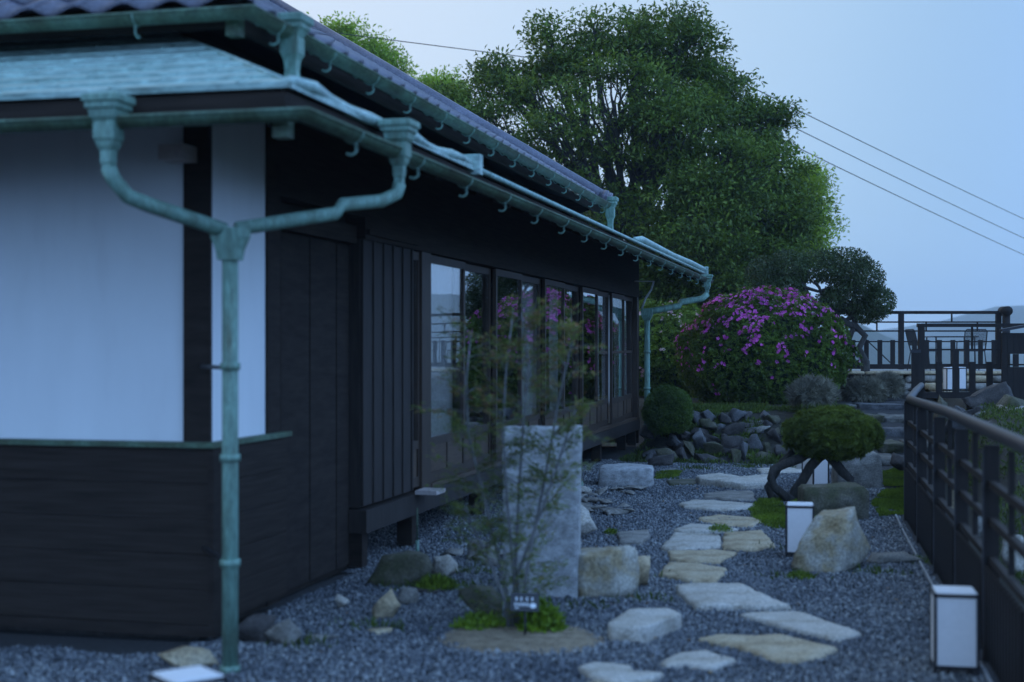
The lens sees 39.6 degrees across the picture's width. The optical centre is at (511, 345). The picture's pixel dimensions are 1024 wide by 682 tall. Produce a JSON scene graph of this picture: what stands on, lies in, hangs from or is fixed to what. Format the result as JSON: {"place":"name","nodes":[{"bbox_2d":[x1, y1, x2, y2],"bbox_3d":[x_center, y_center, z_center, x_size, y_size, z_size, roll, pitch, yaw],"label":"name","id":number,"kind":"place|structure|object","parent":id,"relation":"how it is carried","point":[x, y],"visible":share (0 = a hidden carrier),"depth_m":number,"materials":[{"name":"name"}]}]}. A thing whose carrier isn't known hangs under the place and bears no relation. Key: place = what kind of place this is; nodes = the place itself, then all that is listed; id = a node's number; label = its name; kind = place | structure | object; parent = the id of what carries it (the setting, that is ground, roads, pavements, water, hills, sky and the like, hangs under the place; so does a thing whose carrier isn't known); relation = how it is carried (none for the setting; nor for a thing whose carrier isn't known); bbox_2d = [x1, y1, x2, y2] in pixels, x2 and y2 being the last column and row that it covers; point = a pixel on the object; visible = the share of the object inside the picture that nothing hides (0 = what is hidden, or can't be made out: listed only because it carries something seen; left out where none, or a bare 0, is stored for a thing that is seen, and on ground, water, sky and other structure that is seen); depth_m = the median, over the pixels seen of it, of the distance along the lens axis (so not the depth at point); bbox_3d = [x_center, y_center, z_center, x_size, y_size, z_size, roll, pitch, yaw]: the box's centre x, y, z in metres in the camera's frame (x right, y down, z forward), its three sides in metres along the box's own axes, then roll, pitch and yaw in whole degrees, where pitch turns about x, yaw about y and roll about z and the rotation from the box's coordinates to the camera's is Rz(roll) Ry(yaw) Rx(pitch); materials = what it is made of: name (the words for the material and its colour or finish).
{"place":"outdoors","nodes":[
{"label":"outdoors","id":0,"kind":"place"},
{"bbox_2d":[338,33,526,57],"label":"power cable","id":1,"kind":"object","parent":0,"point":[427,44],"visible":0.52,"depth_m":43.99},
{"bbox_2d":[0,459,990,681],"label":"gravel","id":2,"kind":"structure","parent":0,"point":[648,500],"depth_m":7.89,"materials":[{"name":"gravel"}]},
{"bbox_2d":[458,585,502,614],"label":"garden rock","id":3,"kind":"object","parent":2,"relation":"on","point":[468,593],"visible":0.62,"depth_m":8.02,"materials":[{"name":"stone"}]},
{"bbox_2d":[658,562,726,582],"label":"stepping stone","id":4,"kind":"object","parent":2,"relation":"on","point":[694,572],"visible":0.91,"depth_m":9.47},
{"bbox_2d":[675,582,790,611],"bbox_3d":[1.305,1.536,8.646,0.567,0.068,0.843,0,0,-4],"label":"stepping stone","id":5,"kind":"object","parent":2,"relation":"on","point":[717,596],"visible":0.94,"depth_m":8.48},
{"bbox_2d":[930,585,979,676],"bbox_3d":[2.092,1.351,6.727,0.206,0.398,0.206,0,0,11],"label":"paper lantern","id":6,"kind":"object","parent":2,"relation":"on","point":[954,627],"visible":0.98,"depth_m":6.63,"materials":[{"name":"white paper"}]},
{"bbox_2d":[0,369,1023,681],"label":"ground","id":7,"kind":"structure","parent":0,"point":[112,645],"depth_m":8.77,"materials":[{"name":"gravel"}]},
{"bbox_2d":[148,665,227,681],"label":"paper lantern","id":8,"kind":"object","parent":7,"relation":"on","point":[198,673],"visible":1,"depth_m":4.97,"materials":[{"name":"white paper"}]},
{"bbox_2d":[157,646,218,668],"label":"garden rock","id":9,"kind":"object","parent":7,"relation":"on","point":[185,656],"visible":0.81,"depth_m":6.80,"materials":[{"name":"beige stone"}]},
{"bbox_2d":[238,613,276,644],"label":"garden rock","id":10,"kind":"object","parent":7,"relation":"on","point":[254,627],"visible":0.84,"depth_m":7.34,"materials":[{"name":"stone"}]},
{"bbox_2d":[264,618,301,644],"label":"garden rock","id":11,"kind":"object","parent":7,"relation":"on","point":[282,631],"visible":0.93,"depth_m":7.27,"materials":[{"name":"grey stone"}]},
{"bbox_2d":[0,0,713,674],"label":"wooden house","id":12,"kind":"structure","parent":7,"relation":"on","point":[248,248],"depth_m":7.67,"materials":[{"name":"paint"}]},
{"bbox_2d":[413,251,418,487],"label":"sliding door","id":13,"kind":"structure","parent":12,"relation":"in","point":[415,254],"depth_m":10.91,"materials":[{"name":"brown wood"}]},
{"bbox_2d":[431,255,464,481],"bbox_3d":[-0.543,0.186,11.701,0.034,1.796,1.060,0,0,14],"label":"sliding door","id":14,"kind":"structure","parent":12,"relation":"in","point":[444,444],"depth_m":11.86,"materials":[{"name":"brown wood"}]},
{"bbox_2d":[456,263,490,468],"bbox_3d":[-0.340,0.186,12.743,0.034,1.796,1.060,0,0,14],"label":"sliding door","id":15,"kind":"structure","parent":12,"relation":"in","point":[486,446],"depth_m":12.89,"materials":[{"name":"brown wood"}]},
{"bbox_2d":[493,269,521,460],"bbox_3d":[-0.039,0.186,13.760,0.034,1.796,1.060,0,0,14],"label":"sliding door","id":16,"kind":"structure","parent":12,"relation":"in","point":[496,272],"depth_m":13.37,"materials":[{"name":"brown wood"}]},
{"bbox_2d":[514,275,540,425],"bbox_3d":[0.165,0.186,14.802,0.034,1.796,1.060,0,0,14],"label":"sliding door","id":17,"kind":"structure","parent":12,"relation":"in","point":[536,420],"depth_m":14.89,"materials":[{"name":"brown wood"}]},
{"bbox_2d":[542,279,564,425],"bbox_3d":[0.466,0.186,15.819,0.034,1.796,1.060,0,0,14],"label":"sliding door","id":18,"kind":"structure","parent":12,"relation":"in","point":[545,421],"depth_m":15.71,"materials":[{"name":"brown wood"}]},
{"bbox_2d":[558,284,578,424],"bbox_3d":[0.670,0.186,16.861,0.034,1.796,1.060,0,0,14],"label":"sliding door","id":19,"kind":"structure","parent":12,"relation":"in","point":[567,287],"depth_m":17.30,"materials":[{"name":"brown wood"}]},
{"bbox_2d":[580,287,597,433],"bbox_3d":[0.971,0.186,17.878,0.034,1.796,1.060,0,0,14],"label":"sliding door","id":20,"kind":"structure","parent":12,"relation":"in","point":[590,295],"depth_m":17.89,"materials":[{"name":"brown wood"}]},
{"bbox_2d":[598,291,607,427],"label":"sliding door","id":21,"kind":"structure","parent":12,"relation":"in","point":[602,296],"depth_m":19.07,"materials":[{"name":"brown wood"}]},
{"bbox_2d":[610,293,624,423],"bbox_3d":[1.476,0.186,19.937,0.034,1.796,1.060,0,0,14],"label":"sliding door","id":22,"kind":"structure","parent":12,"relation":"in","point":[617,302],"depth_m":19.94,"materials":[{"name":"brown wood"}]},
{"bbox_2d":[625,296,632,418],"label":"sliding door","id":23,"kind":"structure","parent":12,"relation":"in","point":[628,301],"depth_m":21.20,"materials":[{"name":"brown wood"}]},
{"bbox_2d":[306,10,419,79],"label":"broadleaf tree","id":24,"kind":"object","parent":7,"relation":"on","point":[379,48],"visible":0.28,"depth_m":47.60,"materials":[{"name":"green plant"}]},
{"bbox_2d":[372,588,400,619],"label":"garden rock","id":25,"kind":"object","parent":7,"relation":"on","point":[388,604],"visible":0.83,"depth_m":8.01,"materials":[{"name":"beige stone"}]},
{"bbox_2d":[365,550,433,586],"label":"garden rock","id":26,"kind":"object","parent":7,"relation":"on","point":[408,565],"visible":0.85,"depth_m":9.12,"materials":[{"name":"stone"}]},
{"bbox_2d":[397,587,418,604],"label":"garden rock","id":27,"kind":"object","parent":7,"relation":"on","point":[407,595],"visible":0.99,"depth_m":8.45,"materials":[{"name":"grey stone"}]},
{"bbox_2d":[415,571,459,591],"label":"fern clump","id":28,"kind":"object","parent":7,"relation":"on","point":[442,581],"visible":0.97,"depth_m":8.90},
{"bbox_2d":[406,64,469,91],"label":"broadleaf tree","id":29,"kind":"object","parent":7,"relation":"on","point":[429,78],"visible":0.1,"depth_m":45.61,"materials":[{"name":"green plant"}]},
{"bbox_2d":[431,554,457,575],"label":"garden rock","id":30,"kind":"object","parent":7,"relation":"on","point":[447,564],"visible":0.85,"depth_m":9.47,"materials":[{"name":"stone"}]},
{"bbox_2d":[467,539,487,559],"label":"garden rock","id":31,"kind":"object","parent":7,"relation":"on","point":[470,552],"visible":0.62,"depth_m":10.20,"materials":[{"name":"grey stone"}]},
{"bbox_2d":[438,624,605,655],"bbox_3d":[0.060,1.539,7.489,0.966,0.049,0.867,0,0,14],"label":"soil patch","id":32,"kind":"object","parent":7,"relation":"on","point":[504,639],"visible":0.71,"depth_m":7.36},
{"bbox_2d":[448,610,510,630],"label":"fern clump","id":33,"kind":"object","parent":32,"relation":"on","point":[469,622],"visible":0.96,"depth_m":7.69,"materials":[{"name":"green plant"}]},
{"bbox_2d":[409,293,614,630],"bbox_3d":[-0.002,0.645,7.683,1.100,1.868,0.622,0,0,-1],"label":"young shrub","id":34,"kind":"object","parent":32,"relation":"on","point":[512,616],"visible":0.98,"depth_m":7.67,"materials":[{"name":"green plant"}]},
{"bbox_2d":[510,593,538,634],"bbox_3d":[0.067,1.440,7.439,0.150,0.281,0.043,0,0,8],"label":"plant sign","id":35,"kind":"object","parent":32,"relation":"on","point":[525,602],"visible":0.98,"depth_m":7.44,"materials":[{"name":"black metal"}]},
{"bbox_2d":[514,595,568,632],"bbox_3d":[0.152,1.448,7.615,0.294,0.239,0.288,0,0,-40],"label":"fern clump","id":36,"kind":"object","parent":32,"relation":"on","point":[550,616],"visible":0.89,"depth_m":7.56,"materials":[{"name":"green plant"}]},
{"bbox_2d":[502,425,581,597],"bbox_3d":[0.186,1.048,8.750,0.488,1.113,0.138,0,0,8],"label":"standing stone","id":37,"kind":"object","parent":7,"relation":"on","point":[564,543],"visible":0.51,"depth_m":8.69,"materials":[{"name":"stone"}]},
{"bbox_2d":[581,504,597,534],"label":"garden rock","id":38,"kind":"object","parent":7,"relation":"on","point":[588,525],"visible":0.34,"depth_m":11.31,"materials":[{"name":"stone"}]},
{"bbox_2d":[265,462,930,649],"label":"weeds","id":39,"kind":"object","parent":7,"relation":"on","point":[373,624],"visible":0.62,"depth_m":9.04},
{"bbox_2d":[578,545,639,598],"bbox_3d":[0.586,1.402,8.841,0.411,0.324,0.366,0,0,0],"label":"garden rock","id":40,"kind":"object","parent":7,"relation":"on","point":[607,571],"visible":0.85,"depth_m":8.69,"materials":[{"name":"stone"}]},
{"bbox_2d":[578,662,663,681],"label":"stepping stone","id":41,"kind":"object","parent":7,"relation":"on","point":[604,672],"visible":0.98,"depth_m":6.56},
{"bbox_2d":[598,463,653,486],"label":"step stone","id":42,"kind":"object","parent":7,"relation":"on","point":[621,474],"visible":0.9,"depth_m":15.52,"materials":[{"name":"stone"}]},
{"bbox_2d":[617,529,649,544],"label":"stepping stone","id":43,"kind":"object","parent":7,"relation":"on","point":[637,537],"visible":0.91,"depth_m":11.18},
{"bbox_2d":[426,0,842,310],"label":"broadleaf tree","id":44,"kind":"object","parent":7,"relation":"on","point":[743,189],"visible":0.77,"depth_m":30.87,"materials":[{"name":"green plant"}]},
{"bbox_2d":[638,555,649,585],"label":"garden rock","id":45,"kind":"object","parent":7,"relation":"on","point":[644,564],"visible":0.38,"depth_m":9.03,"materials":[{"name":"beige stone"}]},
{"bbox_2d":[607,608,681,642],"bbox_3d":[0.724,1.511,7.634,0.309,0.118,0.607,0,0,20],"label":"stepping stone","id":46,"kind":"object","parent":7,"relation":"on","point":[643,625],"visible":0.95,"depth_m":7.50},
{"bbox_2d":[647,453,674,465],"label":"garden rock","id":47,"kind":"object","parent":7,"relation":"on","point":[662,460],"visible":0.96,"depth_m":18.13,"materials":[{"name":"stone"}]},
{"bbox_2d":[640,383,693,435],"bbox_3d":[2.097,0.869,19.200,0.738,0.709,0.742,0,0,14],"label":"round bush","id":48,"kind":"object","parent":7,"relation":"on","point":[669,409],"visible":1,"depth_m":18.99,"materials":[{"name":"green plant"}]},
{"bbox_2d":[655,468,685,478],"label":"moss","id":49,"kind":"object","parent":7,"relation":"on","point":[675,472],"visible":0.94,"depth_m":16.77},
{"bbox_2d":[639,298,713,397],"bbox_3d":[2.778,0.093,25.499,2.224,1.900,2.161,0,0,14],"label":"azalea bush","id":50,"kind":"object","parent":7,"relation":"on","point":[666,327],"visible":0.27,"depth_m":24.77,"materials":[{"name":"green plant"}]},
{"bbox_2d":[666,479,695,486],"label":"stepping stone","id":51,"kind":"object","parent":7,"relation":"on","point":[673,482],"visible":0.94,"depth_m":15.74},
{"bbox_2d":[660,532,721,551],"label":"stepping stone","id":52,"kind":"object","parent":7,"relation":"on","point":[687,541],"visible":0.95,"depth_m":10.89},
{"bbox_2d":[660,650,735,671],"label":"stepping stone","id":53,"kind":"object","parent":7,"relation":"on","point":[702,660],"visible":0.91,"depth_m":6.84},
{"bbox_2d":[667,549,736,564],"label":"stepping stone","id":54,"kind":"object","parent":7,"relation":"on","point":[698,556],"visible":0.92,"depth_m":10.26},
{"bbox_2d":[673,523,737,533],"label":"stepping stone","id":55,"kind":"object","parent":7,"relation":"on","point":[694,528],"visible":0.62,"depth_m":11.69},
{"bbox_2d":[679,499,752,511],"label":"stepping stone","id":56,"kind":"object","parent":7,"relation":"on","point":[712,505],"visible":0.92,"depth_m":13.42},
{"bbox_2d":[639,408,793,463],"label":"stone wall","id":57,"kind":"structure","parent":7,"relation":"on","point":[736,447],"depth_m":19.10,"materials":[{"name":"stone"}]},
{"bbox_2d":[707,523,733,532],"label":"fern clump","id":58,"kind":"object","parent":7,"relation":"on","point":[720,527],"visible":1,"depth_m":11.32,"materials":[{"name":"green plant"}]},
{"bbox_2d":[698,514,760,527],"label":"stepping stone","id":59,"kind":"object","parent":7,"relation":"on","point":[738,520],"visible":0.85,"depth_m":12.37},
{"bbox_2d":[703,490,755,500],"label":"stepping stone","id":60,"kind":"object","parent":7,"relation":"on","point":[733,495],"visible":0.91,"depth_m":14.36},
{"bbox_2d":[695,473,767,489],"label":"stepping stone","id":61,"kind":"object","parent":7,"relation":"on","point":[722,480],"visible":0.88,"depth_m":15.49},
{"bbox_2d":[722,530,774,551],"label":"stepping stone","id":62,"kind":"object","parent":7,"relation":"on","point":[746,541],"visible":0.94,"depth_m":10.97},
{"bbox_2d":[698,634,837,665],"bbox_3d":[1.315,1.542,7.239,0.461,0.056,0.682,0,0,-33],"label":"stepping stone","id":63,"kind":"object","parent":7,"relation":"on","point":[779,648],"visible":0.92,"depth_m":7.17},
{"bbox_2d":[673,284,863,404],"bbox_3d":[4.128,0.051,23.017,3.046,2.111,2.300,0,0,14],"label":"azalea bush","id":64,"kind":"object","parent":7,"relation":"on","point":[756,345],"visible":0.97,"depth_m":22.33,"materials":[{"name":"green plant"}]},
{"bbox_2d":[756,467,801,473],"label":"stepping stone","id":65,"kind":"object","parent":7,"relation":"on","point":[790,470],"visible":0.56,"depth_m":17.23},
{"bbox_2d":[748,496,814,528],"bbox_3d":[2.550,1.528,12.993,0.856,0.095,2.466,0,0,14],"label":"moss","id":66,"kind":"object","parent":7,"relation":"on","point":[770,512],"visible":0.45,"depth_m":12.88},
{"bbox_2d":[785,502,813,556],"bbox_3d":[2.101,1.351,10.374,0.206,0.398,0.206,0,0,12],"label":"paper lantern","id":67,"kind":"object","parent":7,"relation":"on","point":[799,516],"visible":0.68,"depth_m":10.29,"materials":[{"name":"white paper"}]},
{"bbox_2d":[739,611,861,643],"bbox_3d":[1.608,1.541,7.766,0.346,0.057,0.791,0,0,-25],"label":"stepping stone","id":68,"kind":"object","parent":7,"relation":"on","point":[808,624],"visible":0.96,"depth_m":7.72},
{"bbox_2d":[785,569,815,578],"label":"fern clump","id":69,"kind":"object","parent":7,"relation":"on","point":[798,573],"visible":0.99,"depth_m":9.38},
{"bbox_2d":[782,373,842,408],"bbox_3d":[4.226,0.646,19.994,0.876,0.558,0.889,0,0,14],"label":"silver shrub","id":70,"kind":"object","parent":7,"relation":"on","point":[810,390],"visible":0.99,"depth_m":19.81,"materials":[{"name":"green plant"}]},
{"bbox_2d":[776,151,849,315],"bbox_3d":[7.512,2.828,36.956,2.490,15.708,2.182,0,0,14],"label":"broadleaf tree","id":71,"kind":"object","parent":7,"relation":"on","point":[817,181],"visible":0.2,"depth_m":36.67,"materials":[{"name":"green plant"}]},
{"bbox_2d":[802,458,828,483],"bbox_3d":[3.251,1.351,15.239,0.206,0.398,0.206,0,0,-24],"label":"paper lantern","id":72,"kind":"object","parent":7,"relation":"on","point":[820,474],"visible":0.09,"depth_m":15.16,"materials":[{"name":"white paper"}]},
{"bbox_2d":[744,246,897,391],"bbox_3d":[5.403,-0.351,24.968,2.656,2.762,1.176,0,0,6],"label":"pruned tree","id":73,"kind":"object","parent":7,"relation":"on","point":[847,281],"visible":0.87,"depth_m":24.75,"materials":[{"name":"green plant"}]},
{"bbox_2d":[618,400,1023,586],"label":"ground cover","id":74,"kind":"object","parent":7,"relation":"on","point":[718,408],"visible":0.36,"depth_m":18.50,"materials":[{"name":"plant"}]},
{"bbox_2d":[764,403,886,501],"bbox_3d":[3.086,1.101,14.024,1.192,1.054,0.981,0,0,14],"label":"dwarf pine","id":75,"kind":"object","parent":7,"relation":"on","point":[835,437],"visible":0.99,"depth_m":13.79,"materials":[{"name":"green plant"}]},
{"bbox_2d":[791,506,870,573],"bbox_3d":[2.206,1.359,9.822,0.572,0.486,0.453,0,0,0],"label":"boulder","id":76,"kind":"object","parent":7,"relation":"on","point":[833,541],"visible":0.94,"depth_m":9.68,"materials":[{"name":"stone"}]},
{"bbox_2d":[797,482,868,519],"bbox_3d":[2.876,1.418,12.764,0.596,0.354,0.466,0,0,0],"label":"garden rock","id":77,"kind":"object","parent":7,"relation":"on","point":[832,496],"visible":0.73,"depth_m":12.58,"materials":[{"name":"stone"}]},
{"bbox_2d":[831,451,882,488],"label":"garden rock","id":78,"kind":"object","parent":7,"relation":"on","point":[866,472],"visible":0.5,"depth_m":15.29,"materials":[{"name":"grey stone"}]},
{"bbox_2d":[838,373,888,402],"bbox_3d":[5.780,0.722,23.383,0.918,0.561,0.958,0,0,14],"label":"silver shrub","id":79,"kind":"object","parent":7,"relation":"on","point":[854,388],"visible":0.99,"depth_m":23.18,"materials":[{"name":"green plant"}]},
{"bbox_2d":[832,402,932,466],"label":"stone steps","id":80,"kind":"structure","parent":7,"relation":"on","point":[890,446],"depth_m":20.07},
{"bbox_2d":[910,350,920,389],"bbox_3d":[5.279,0.705,18.599,0.128,1.290,0.116,0,0,14],"label":"wooden post","id":81,"kind":"object","parent":80,"relation":"on","point":[914,368],"visible":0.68,"depth_m":18.55,"materials":[{"name":"brown wood"}]},
{"bbox_2d":[870,486,903,516],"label":"moss","id":82,"kind":"object","parent":7,"relation":"on","point":[886,501],"visible":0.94,"depth_m":13.63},
{"bbox_2d":[873,370,906,399],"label":"silver shrub","id":83,"kind":"object","parent":7,"relation":"on","point":[896,385],"visible":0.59,"depth_m":23.80,"materials":[{"name":"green plant"}]},
{"bbox_2d":[882,468,903,487],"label":"moss","id":84,"kind":"object","parent":7,"relation":"on","point":[894,477],"visible":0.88,"depth_m":16.12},
{"bbox_2d":[866,551,923,563],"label":"garden rock","id":85,"kind":"object","parent":7,"relation":"on","point":[890,557],"visible":0.95,"depth_m":10.04,"materials":[{"name":"grey stone"}]},
{"bbox_2d":[890,452,903,469],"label":"garden rock","id":86,"kind":"object","parent":7,"relation":"on","point":[897,461],"visible":0.64,"depth_m":17.09,"materials":[{"name":"stone"}]},
{"bbox_2d":[837,371,1000,398],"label":"terrace wall","id":87,"kind":"structure","parent":7,"relation":"on","point":[907,377],"depth_m":24.74,"materials":[{"name":"beige stone"}]},
{"bbox_2d":[839,306,1012,368],"bbox_3d":[7.191,-0.068,25.333,3.257,1.236,0.524,0,0,3],"label":"terrace fence","id":88,"kind":"object","parent":87,"relation":"on","point":[1003,314],"visible":0.61,"depth_m":25.16,"materials":[{"name":"brown wood"}]},
{"bbox_2d":[905,329,936,369],"bbox_3d":[7.587,0.087,26.297,0.522,0.769,0.474,0,0,-8],"label":"garden chair","id":89,"kind":"object","parent":7,"relation":"on","point":[910,336],"visible":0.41,"depth_m":26.32,"materials":[{"name":"black metal"}]},
{"bbox_2d":[933,395,953,448],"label":"bank rock","id":90,"kind":"object","parent":7,"relation":"on","point":[941,401],"visible":0.3,"depth_m":17.96,"materials":[{"name":"stone"}]},
{"bbox_2d":[895,514,992,681],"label":"kerb","id":91,"kind":"structure","parent":7,"relation":"on","point":[986,675],"depth_m":9.59,"materials":[{"name":"concrete"}]},
{"bbox_2d":[943,367,959,391],"bbox_3d":[6.977,0.551,22.600,0.206,0.398,0.206,0,0,0],"label":"paper lantern","id":92,"kind":"object","parent":7,"relation":"on","point":[947,378],"visible":0.48,"depth_m":22.50,"materials":[{"name":"white paper"}]},
{"bbox_2d":[925,336,978,369],"bbox_3d":[8.326,0.151,27.000,0.836,0.638,0.704,0,0,0],"label":"garden table","id":93,"kind":"object","parent":7,"relation":"on","point":[927,337],"visible":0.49,"depth_m":26.68,"materials":[{"name":"black metal"}]},
{"bbox_2d":[945,405,964,435],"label":"bank rock","id":94,"kind":"object","parent":7,"relation":"on","point":[955,425],"visible":0.17,"depth_m":17.69,"materials":[{"name":"grey stone"}]},
{"bbox_2d":[949,367,966,391],"bbox_3d":[7.178,0.551,22.900,0.206,0.398,0.206,0,0,-10],"label":"paper lantern","id":95,"kind":"object","parent":7,"relation":"on","point":[963,377],"visible":0.49,"depth_m":22.81,"materials":[{"name":"white paper"}]},
{"bbox_2d":[925,375,1000,398],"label":"terrace steps","id":96,"kind":"structure","parent":7,"relation":"on","point":[932,386],"depth_m":24.55,"materials":[{"name":"beige stone"}]},
{"bbox_2d":[904,382,1023,681],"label":"railing","id":97,"kind":"object","parent":7,"relation":"on","point":[955,559],"visible":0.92,"depth_m":7.65,"materials":[{"name":"brown wood"}]},
{"bbox_2d":[916,323,1023,397],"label":"picket fence","id":98,"kind":"object","parent":7,"relation":"on","point":[955,392],"visible":0.76,"depth_m":19.66,"materials":[{"name":"brown wood"}]},
{"bbox_2d":[956,329,987,369],"bbox_3d":[8.498,0.087,26.276,0.474,0.769,0.522,0,0,0],"label":"garden chair","id":99,"kind":"object","parent":7,"relation":"on","point":[985,339],"visible":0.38,"depth_m":26.07,"materials":[{"name":"black metal"}]},
{"bbox_2d":[961,381,1013,409],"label":"bank rock","id":100,"kind":"object","parent":7,"relation":"on","point":[995,393],"visible":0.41,"depth_m":17.55,"materials":[{"name":"stone"}]},
{"bbox_2d":[994,394,1023,408],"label":"bank rock","id":101,"kind":"object","parent":7,"relation":"on","point":[1006,400],"visible":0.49,"depth_m":17.10,"materials":[{"name":"stone"}]},
{"bbox_2d":[999,325,1023,399],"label":"slatted screen","id":102,"kind":"object","parent":7,"relation":"on","point":[1013,376],"visible":0.83,"depth_m":19.39,"materials":[{"name":"brown wood"}]},
{"bbox_2d":[1000,534,1023,575],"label":"bank rock","id":103,"kind":"object","parent":7,"relation":"on","point":[1019,562],"visible":0.49,"depth_m":9.46,"materials":[{"name":"stone"}]},
{"bbox_2d":[282,0,1023,329],"label":"sky","id":104,"kind":"structure","parent":0,"point":[936,87],"materials":[{"name":"blue"}]},
{"bbox_2d":[735,117,1023,254],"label":"power cable","id":105,"kind":"object","parent":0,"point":[901,197],"visible":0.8,"depth_m":55.33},
{"bbox_2d":[746,84,1023,218],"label":"power cable","id":106,"kind":"object","parent":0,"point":[882,151],"visible":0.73,"depth_m":53.33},
{"bbox_2d":[790,125,1022,237],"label":"power cable","id":107,"kind":"object","parent":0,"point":[897,178],"visible":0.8,"depth_m":54.72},
{"bbox_2d":[831,305,1023,366],"bbox_3d":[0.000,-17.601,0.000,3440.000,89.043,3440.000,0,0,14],"label":"hills","id":108,"kind":"structure","parent":0,"point":[1017,315],"depth_m":1152.14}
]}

